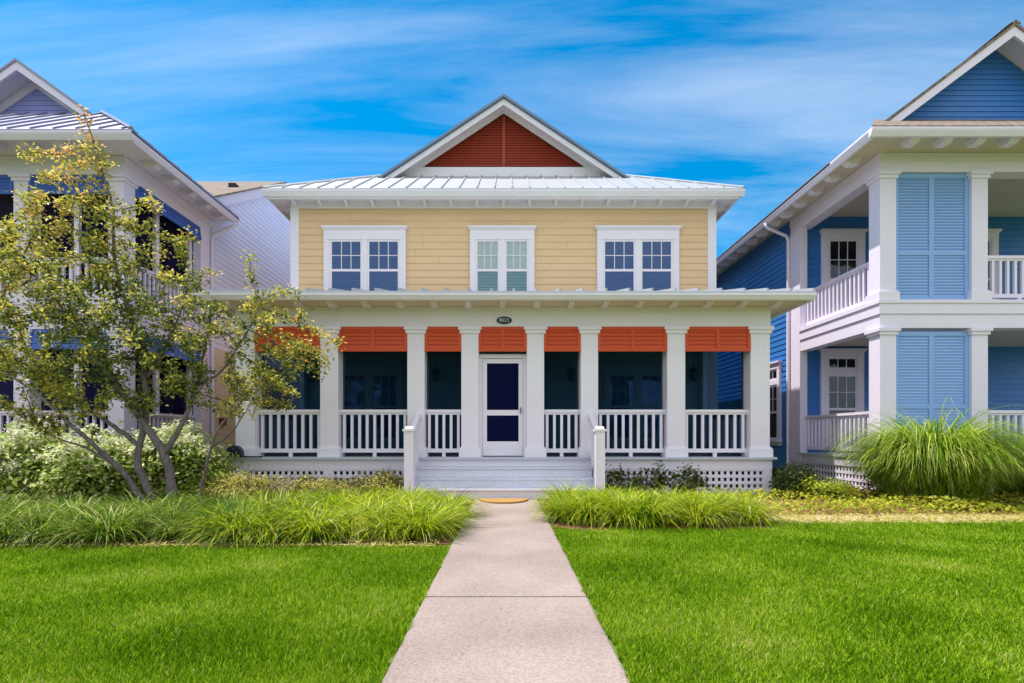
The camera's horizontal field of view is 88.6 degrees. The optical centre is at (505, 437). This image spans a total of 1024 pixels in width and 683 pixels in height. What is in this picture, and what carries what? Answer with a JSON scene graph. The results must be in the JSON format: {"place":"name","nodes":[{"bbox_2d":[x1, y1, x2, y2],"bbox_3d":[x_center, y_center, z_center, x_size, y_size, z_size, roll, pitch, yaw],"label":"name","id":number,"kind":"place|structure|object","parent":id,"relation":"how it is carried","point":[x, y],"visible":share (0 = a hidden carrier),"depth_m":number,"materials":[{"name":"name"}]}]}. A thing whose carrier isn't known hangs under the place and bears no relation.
{"place":"outdoors","nodes":[
{"label":"outdoors","id":0,"kind":"place"},
{"bbox_2d":[0,542,449,682],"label":"lawn grass","id":1,"kind":"structure","parent":0,"point":[63,662],"depth_m":3.31,"materials":[{"name":"green plant"}]},
{"bbox_2d":[0,464,1023,682],"bbox_3d":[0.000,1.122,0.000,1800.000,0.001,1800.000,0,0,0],"label":"ground","id":2,"kind":"structure","parent":0,"point":[578,578],"depth_m":3.69,"materials":[{"name":"green plant"}]},
{"bbox_2d":[0,58,289,489],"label":"lavender house","id":3,"kind":"structure","parent":2,"relation":"on","point":[230,222],"depth_m":12.15,"materials":[{"name":"wood"}]},
{"bbox_2d":[0,480,500,553],"bbox_3d":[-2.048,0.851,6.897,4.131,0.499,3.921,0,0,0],"label":"border grass","id":4,"kind":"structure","parent":2,"relation":"on","point":[415,513],"depth_m":5.88,"materials":[{"name":"green plant"}]},
{"bbox_2d":[0,407,84,500],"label":"flowering shrub","id":5,"kind":"object","parent":4,"relation":"on","point":[18,443],"visible":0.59,"depth_m":8.87,"materials":[{"name":"green plant"}]},
{"bbox_2d":[2,419,158,503],"bbox_3d":[-7.379,0.395,9.473,2.610,1.509,2.512,0,0,41],"label":"flowering shrub","id":6,"kind":"object","parent":4,"relation":"on","point":[89,470],"visible":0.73,"depth_m":8.94,"materials":[{"name":"green plant"}]},
{"bbox_2d":[0,480,318,553],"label":"border grass","id":7,"kind":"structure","parent":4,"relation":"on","point":[72,522],"depth_m":5.80,"materials":[{"name":"green plant"}]},
{"bbox_2d":[0,104,345,503],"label":"multi stem tree","id":8,"kind":"object","parent":4,"relation":"on","point":[60,313],"visible":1,"depth_m":7.95,"materials":[{"name":"green plant"}]},
{"bbox_2d":[111,405,249,499],"bbox_3d":[-5.932,0.269,9.620,2.452,1.766,1.739,0,0,0],"label":"flowering shrub","id":9,"kind":"object","parent":4,"relation":"on","point":[187,454],"visible":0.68,"depth_m":9.34,"materials":[{"name":"green plant"}]},
{"bbox_2d":[0,534,442,547],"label":"leaf litter","id":10,"kind":"object","parent":4,"relation":"on","point":[153,542],"visible":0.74,"depth_m":5.38,"materials":[{"name":"beige plant"}]},
{"bbox_2d":[186,466,288,502],"bbox_3d":[-4.699,0.815,9.286,1.525,0.634,1.486,0,0,-41],"label":"shrub","id":11,"kind":"object","parent":4,"relation":"on","point":[242,482],"visible":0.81,"depth_m":9.16,"materials":[{"name":"green plant"}]},
{"bbox_2d":[199,361,300,499],"bbox_3d":[-4.208,-0.132,8.670,1.629,2.300,0.511,0,0,9],"label":"slender tree","id":12,"kind":"object","parent":4,"relation":"on","point":[256,383],"visible":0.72,"depth_m":8.65,"materials":[{"name":"green plant"}]},
{"bbox_2d":[270,472,370,495],"bbox_3d":[-3.338,0.875,9.602,1.980,0.514,0.988,0,0,0],"label":"shrub","id":13,"kind":"object","parent":4,"relation":"on","point":[322,482],"visible":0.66,"depth_m":9.44,"materials":[{"name":"green plant"}]},
{"bbox_2d":[344,465,403,496],"bbox_3d":[-2.385,0.817,9.796,1.175,0.629,1.158,0,0,41],"label":"shrub","id":14,"kind":"object","parent":4,"relation":"on","point":[386,480],"visible":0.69,"depth_m":9.60,"materials":[{"name":"green plant"}]},
{"bbox_2d":[189,94,816,498],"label":"yellow house","id":15,"kind":"structure","parent":2,"relation":"on","point":[505,296],"depth_m":12.74,"materials":[{"name":"wood"}]},
{"bbox_2d":[226,445,262,456],"bbox_3d":[-5.151,0.262,10.365,0.670,0.233,0.130,0,0,0],"label":"dark box","id":16,"kind":"object","parent":15,"relation":"on","point":[239,450],"visible":0.95,"depth_m":10.30,"materials":[{"name":"black"}]},
{"bbox_2d":[321,225,407,290],"bbox_3d":[-3.551,-4.305,13.200,2.150,2.030,0.140,0,0,0],"label":"window","id":17,"kind":"structure","parent":15,"relation":"in","point":[365,257],"depth_m":13.21,"materials":[{"name":"white paint"}]},
{"bbox_2d":[345,366,404,445],"bbox_3d":[-3.446,-0.800,13.200,1.790,2.020,0.140,0,0,0],"label":"window","id":18,"kind":"structure","parent":15,"relation":"in","point":[366,387],"depth_m":13.22,"materials":[{"name":"blue glass"}]},
{"bbox_2d":[468,225,535,290],"bbox_3d":[-0.096,-4.305,13.200,1.710,2.030,0.140,0,0,0],"label":"window","id":19,"kind":"structure","parent":15,"relation":"in","point":[501,256],"depth_m":13.21,"materials":[{"name":"white paint"}]},
{"bbox_2d":[479,354,526,456],"bbox_3d":[-0.066,-0.660,10.695,0.965,2.080,0.110,0,0,0],"label":"screen door","id":20,"kind":"structure","parent":15,"relation":"in","point":[502,377],"depth_m":10.69,"materials":[{"name":"white paint"}]},
{"bbox_2d":[602,366,660,445],"bbox_3d":[3.314,-0.800,13.200,1.790,2.020,0.140,0,0,0],"label":"window","id":21,"kind":"structure","parent":15,"relation":"in","point":[625,387],"depth_m":13.21,"materials":[{"name":"blue glass"}]},
{"bbox_2d":[595,225,681,290],"bbox_3d":[3.321,-4.305,13.200,2.150,2.030,0.140,0,0,0],"label":"window","id":22,"kind":"structure","parent":15,"relation":"in","point":[634,257],"depth_m":13.21,"materials":[{"name":"white paint"}]},
{"bbox_2d":[382,499,628,682],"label":"walkway","id":23,"kind":"structure","parent":2,"relation":"on","point":[505,600],"depth_m":3.22,"materials":[{"name":"concrete"}]},
{"bbox_2d":[479,498,527,503],"bbox_3d":[-0.046,1.085,9.060,0.880,0.025,0.600,0,0,0],"label":"doormat","id":24,"kind":"object","parent":23,"relation":"on","point":[505,500],"visible":0.88,"depth_m":9.01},
{"bbox_2d":[539,488,1022,530],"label":"planting bed","id":25,"kind":"object","parent":2,"relation":"on","point":[565,523],"depth_m":7.85,"materials":[{"name":"soil"}]},
{"bbox_2d":[605,463,639,494],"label":"rose bush","id":26,"kind":"object","parent":25,"relation":"on","point":[616,476],"visible":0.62,"depth_m":9.81,"materials":[{"name":"green plant"}]},
{"bbox_2d":[625,459,671,495],"bbox_3d":[2.708,0.740,9.930,0.874,0.780,0.698,0,0,0],"label":"rose bush","id":27,"kind":"object","parent":25,"relation":"on","point":[660,479],"visible":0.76,"depth_m":9.93,"materials":[{"name":"green plant"}]},
{"bbox_2d":[526,477,800,531],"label":"border grass","id":28,"kind":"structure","parent":25,"relation":"on","point":[619,507],"depth_m":6.77,"materials":[{"name":"green plant"}]},
{"bbox_2d":[664,462,710,493],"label":"rose bush","id":29,"kind":"object","parent":25,"relation":"on","point":[694,480],"visible":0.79,"depth_m":9.79,"materials":[{"name":"green plant"}]},
{"bbox_2d":[768,458,822,498],"bbox_3d":[5.490,0.757,9.931,1.022,0.748,0.967,0,0,0],"label":"round shrub","id":30,"kind":"object","parent":25,"relation":"on","point":[791,472],"visible":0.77,"depth_m":9.79,"materials":[{"name":"green plant"}]},
{"bbox_2d":[780,473,864,499],"bbox_3d":[5.768,0.886,9.461,1.300,0.491,0.985,0,0,0],"label":"yellow shrub","id":31,"kind":"object","parent":25,"relation":"on","point":[822,489],"visible":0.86,"depth_m":9.33,"materials":[{"name":"green plant"}]},
{"bbox_2d":[678,484,1023,514],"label":"ground cover","id":32,"kind":"object","parent":25,"relation":"on","point":[880,500],"visible":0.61,"depth_m":8.05,"materials":[{"name":"green plant"}]},
{"bbox_2d":[857,471,885,497],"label":"white shrub","id":33,"kind":"object","parent":25,"relation":"on","point":[874,487],"visible":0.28,"depth_m":9.72,"materials":[{"name":"green plant"}]},
{"bbox_2d":[716,20,1023,491],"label":"blue house","id":34,"kind":"structure","parent":2,"relation":"on","point":[895,240],"depth_m":11.28,"materials":[{"name":"wood"}]},
{"bbox_2d":[770,360,782,445],"bbox_3d":[7.610,-0.975,15.130,0.140,2.370,1.150,0,0,0],"label":"window","id":35,"kind":"structure","parent":34,"relation":"in","point":[775,366],"depth_m":14.82,"materials":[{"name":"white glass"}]},
{"bbox_2d":[818,348,866,446],"bbox_3d":[8.800,-1.010,13.730,1.210,2.640,0.140,0,0,0],"label":"window","id":36,"kind":"structure","parent":34,"relation":"in","point":[841,369],"depth_m":13.74,"materials":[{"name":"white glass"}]},
{"bbox_2d":[819,229,867,315],"bbox_3d":[8.830,-4.195,13.730,1.210,2.510,0.140,0,0,0],"label":"window","id":37,"kind":"structure","parent":34,"relation":"in","point":[842,250],"depth_m":13.74,"materials":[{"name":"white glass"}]},
{"bbox_2d":[988,229,1001,293],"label":"window","id":38,"kind":"structure","parent":34,"relation":"in","point":[993,234],"depth_m":13.72,"materials":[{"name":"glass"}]},
{"bbox_2d":[736,514,1023,523],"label":"dry soil strip","id":39,"kind":"object","parent":2,"relation":"on","point":[924,515],"visible":0.33,"depth_m":7.33,"materials":[{"name":"beige soil"}]},
{"bbox_2d":[746,510,1023,524],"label":"leaf litter","id":40,"kind":"object","parent":39,"relation":"on","point":[914,515],"visible":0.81,"depth_m":7.21,"materials":[{"name":"beige plant"}]},
{"bbox_2d":[0,0,1023,257],"label":"sky","id":41,"kind":"structure","parent":0,"point":[760,96],"materials":[{"name":"blue"}]},
{"bbox_2d":[550,518,1023,682],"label":"lawn grass","id":42,"kind":"structure","parent":0,"point":[802,643],"depth_m":3.55,"materials":[{"name":"green plant"}]},
{"bbox_2d":[814,397,1023,505],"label":"fountain grass","id":43,"kind":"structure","parent":0,"point":[963,461],"depth_m":8.54,"materials":[{"name":"plant"}]},
{"bbox_2d":[957,419,1023,499],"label":"fountain grass","id":44,"kind":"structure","parent":0,"point":[1020,486],"depth_m":9.44,"materials":[{"name":"plant"}]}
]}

